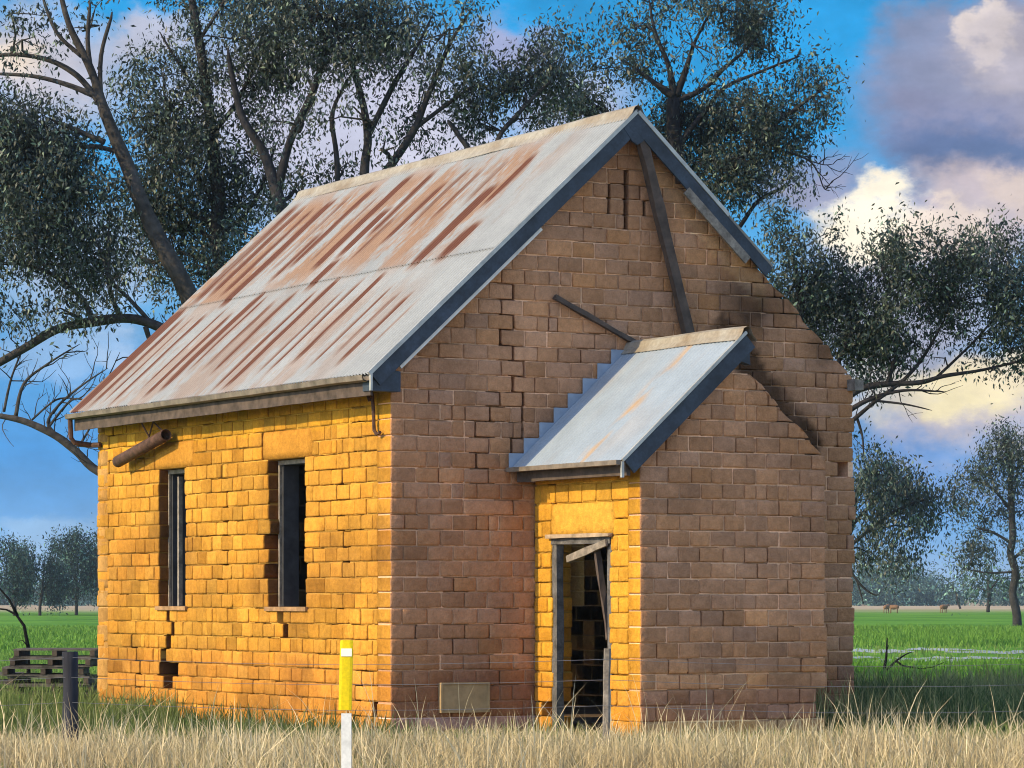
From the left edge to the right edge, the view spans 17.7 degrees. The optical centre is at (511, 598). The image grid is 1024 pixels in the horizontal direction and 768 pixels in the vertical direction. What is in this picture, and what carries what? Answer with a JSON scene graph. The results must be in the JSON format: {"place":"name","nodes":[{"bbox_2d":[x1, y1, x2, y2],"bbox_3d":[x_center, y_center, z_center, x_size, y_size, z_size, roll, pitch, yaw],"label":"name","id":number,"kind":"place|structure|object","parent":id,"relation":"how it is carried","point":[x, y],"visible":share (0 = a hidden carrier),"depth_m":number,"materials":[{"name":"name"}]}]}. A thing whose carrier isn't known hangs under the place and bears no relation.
{"place":"outdoors","nodes":[
{"label":"outdoors","id":0,"kind":"place"},
{"bbox_2d":[0,662,1023,767],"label":"dry grass","id":1,"kind":"structure","parent":0,"point":[82,754],"depth_m":27.71,"materials":[{"name":"beige plant"}]},
{"bbox_2d":[0,599,1023,767],"bbox_3d":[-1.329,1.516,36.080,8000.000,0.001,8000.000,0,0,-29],"label":"ground","id":2,"kind":"structure","parent":0,"point":[971,614],"depth_m":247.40,"materials":[{"name":"green plant"}]},
{"bbox_2d":[0,588,30,689],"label":"dead sapling","id":3,"kind":"object","parent":2,"relation":"on","point":[16,614],"visible":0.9,"depth_m":49.55,"materials":[{"name":"black wood"}]},
{"bbox_2d":[0,530,46,615],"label":"distant tree","id":4,"kind":"object","parent":2,"relation":"on","point":[19,565],"visible":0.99,"depth_m":283.16,"materials":[{"name":"green plant"}]},
{"bbox_2d":[11,540,82,615],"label":"distant tree","id":5,"kind":"object","parent":2,"relation":"on","point":[56,579],"visible":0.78,"depth_m":288.89,"materials":[{"name":"green plant"}]},
{"bbox_2d":[34,523,97,614],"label":"distant tree","id":6,"kind":"object","parent":2,"relation":"on","point":[68,549],"visible":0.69,"depth_m":298.08,"materials":[{"name":"green plant"}]},
{"bbox_2d":[76,512,98,610],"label":"distant tree","id":7,"kind":"object","parent":2,"relation":"on","point":[94,552],"visible":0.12,"depth_m":309.19,"materials":[{"name":"green plant"}]},
{"bbox_2d":[0,0,196,475],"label":"gum tree","id":8,"kind":"object","parent":2,"relation":"on","point":[45,224],"visible":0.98,"depth_m":53.71,"materials":[{"name":"green plant"}]},
{"bbox_2d":[77,0,309,318],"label":"gum tree","id":9,"kind":"object","parent":2,"relation":"on","point":[214,186],"visible":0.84,"depth_m":56.78,"materials":[{"name":"green plant"}]},
{"bbox_2d":[338,640,352,767],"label":"guide post","id":10,"kind":"object","parent":2,"relation":"on","point":[345,674],"visible":1,"depth_m":24.97,"materials":[{"name":"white plastic"}]},
{"bbox_2d":[195,0,608,273],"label":"gum tree","id":11,"kind":"object","parent":2,"relation":"on","point":[309,14],"visible":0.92,"depth_m":55.95,"materials":[{"name":"green plant"}]},
{"bbox_2d":[65,105,863,737],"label":"mud brick house","id":12,"kind":"structure","parent":2,"relation":"on","point":[569,401],"depth_m":37.15,"materials":[{"name":"brick"}]},
{"bbox_2d":[112,422,171,466],"bbox_3d":[-4.777,-2.044,41.863,0.256,0.689,1.626,0,0,-29],"label":"rusty pipe","id":13,"kind":"object","parent":12,"relation":"hanging from","point":[149,443],"visible":0.99,"depth_m":41.67,"materials":[{"name":"brown metal"}]},
{"bbox_2d":[154,440,194,609],"bbox_3d":[-4.130,-0.911,41.484,0.400,2.120,1.250,0,0,-29],"label":"window","id":14,"kind":"structure","parent":12,"relation":"in","point":[174,457],"depth_m":41.70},
{"bbox_2d":[263,428,313,610],"bbox_3d":[-2.494,-0.911,38.533,0.400,2.120,1.360,0,0,-29],"label":"window","id":15,"kind":"structure","parent":12,"relation":"in","point":[292,447],"depth_m":38.94,"materials":[{"name":"black glass"}]},
{"bbox_2d":[0,648,1016,746],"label":"wire fence","id":16,"kind":"object","parent":2,"relation":"on","point":[70,677],"visible":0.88,"depth_m":31.00,"materials":[{"name":"grey metal"}]},
{"bbox_2d":[0,542,1023,605],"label":"distant wood","id":17,"kind":"object","parent":2,"relation":"on","point":[928,593],"visible":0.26,"depth_m":668.63,"materials":[{"name":"green plant"}]},
{"bbox_2d":[515,0,866,227],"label":"gum tree","id":18,"kind":"object","parent":2,"relation":"on","point":[761,127],"visible":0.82,"depth_m":59.96,"materials":[{"name":"green plant"}]},
{"bbox_2d":[735,165,1023,485],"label":"gum tree","id":19,"kind":"object","parent":2,"relation":"on","point":[875,335],"visible":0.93,"depth_m":57.81,"materials":[{"name":"green plant"}]},
{"bbox_2d":[883,604,889,612],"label":"sheep","id":20,"kind":"object","parent":2,"relation":"on","point":[886,607],"visible":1,"depth_m":329.65},
{"bbox_2d":[886,604,898,612],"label":"sheep","id":21,"kind":"object","parent":2,"relation":"on","point":[893,607],"visible":0.72,"depth_m":334.81},
{"bbox_2d":[850,435,969,603],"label":"paddock tree","id":22,"kind":"object","parent":2,"relation":"on","point":[903,495],"visible":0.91,"depth_m":104.63,"materials":[{"name":"green plant"}]},
{"bbox_2d":[883,638,943,670],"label":"dead branch","id":23,"kind":"object","parent":2,"relation":"on","point":[886,656],"visible":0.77,"depth_m":66.06,"materials":[{"name":"black wood"}]},
{"bbox_2d":[940,604,949,612],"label":"sheep","id":24,"kind":"object","parent":2,"relation":"on","point":[942,607],"visible":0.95,"depth_m":339.81},
{"bbox_2d":[934,568,975,608],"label":"paddock tree","id":25,"kind":"object","parent":2,"relation":"on","point":[952,586],"visible":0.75,"depth_m":420.10,"materials":[{"name":"green plant"}]},
{"bbox_2d":[934,395,1023,625],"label":"paddock tree","id":26,"kind":"object","parent":2,"relation":"on","point":[1010,448],"visible":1,"depth_m":171.63,"materials":[{"name":"green plant"}]},
{"bbox_2d":[948,547,1023,615],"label":"paddock tree","id":27,"kind":"object","parent":2,"relation":"on","point":[988,589],"visible":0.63,"depth_m":290.17,"materials":[{"name":"green plant"}]},
{"bbox_2d":[0,0,1023,598],"label":"sky","id":28,"kind":"structure","parent":0,"point":[940,99],"materials":[{"name":"blue"}]},
{"bbox_2d":[853,648,1023,662],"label":"water","id":29,"kind":"structure","parent":0,"point":[938,649],"depth_m":91.43,"materials":[{"name":"grey liquid"}]},
{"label":"timber bearers","id":30,"kind":"object","parent":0,"visible":0},
{"bbox_2d":[12,684,96,693],"bbox_3d":[-6.510,1.292,47.000,1.187,0.127,1.100,0,0,-1],"label":"wooden pallet","id":31,"kind":"object","parent":30,"relation":"on","point":[53,686],"visible":0.34,"depth_m":46.46,"materials":[{"name":"brown wood"}]},
{"bbox_2d":[7,674,97,684],"bbox_3d":[-6.551,1.164,47.000,1.187,0.126,1.100,0,0,2],"label":"wooden pallet","id":32,"kind":"object","parent":31,"relation":"on","point":[88,679],"visible":0.71,"depth_m":46.47,"materials":[{"name":"brown wood"}]},
{"bbox_2d":[1,666,89,675],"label":"wooden pallet","id":33,"kind":"object","parent":32,"relation":"on","point":[47,671],"visible":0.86,"depth_m":46.47,"materials":[{"name":"brown wood"}]},
{"bbox_2d":[9,657,97,666],"bbox_3d":[-6.531,0.907,47.000,1.190,0.127,1.100,0,0,1],"label":"wooden pallet","id":34,"kind":"object","parent":33,"relation":"on","point":[23,662],"visible":0.71,"depth_m":46.47,"materials":[{"name":"brown wood"}]},
{"bbox_2d":[13,648,97,657],"bbox_3d":[-6.483,0.779,47.000,1.189,0.128,1.100,0,0,0],"label":"wooden pallet","id":35,"kind":"object","parent":34,"relation":"on","point":[25,652],"visible":0.73,"depth_m":46.46,"materials":[{"name":"brown wood"}]},
{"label":"wooden pallet","id":36,"kind":"object","parent":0,"visible":0},
{"bbox_2d":[0,672,23,681],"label":"wooden pallet","id":37,"kind":"object","parent":36,"relation":"on","point":[12,673],"visible":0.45,"depth_m":47.18,"materials":[{"name":"brown wood"}]}
]}

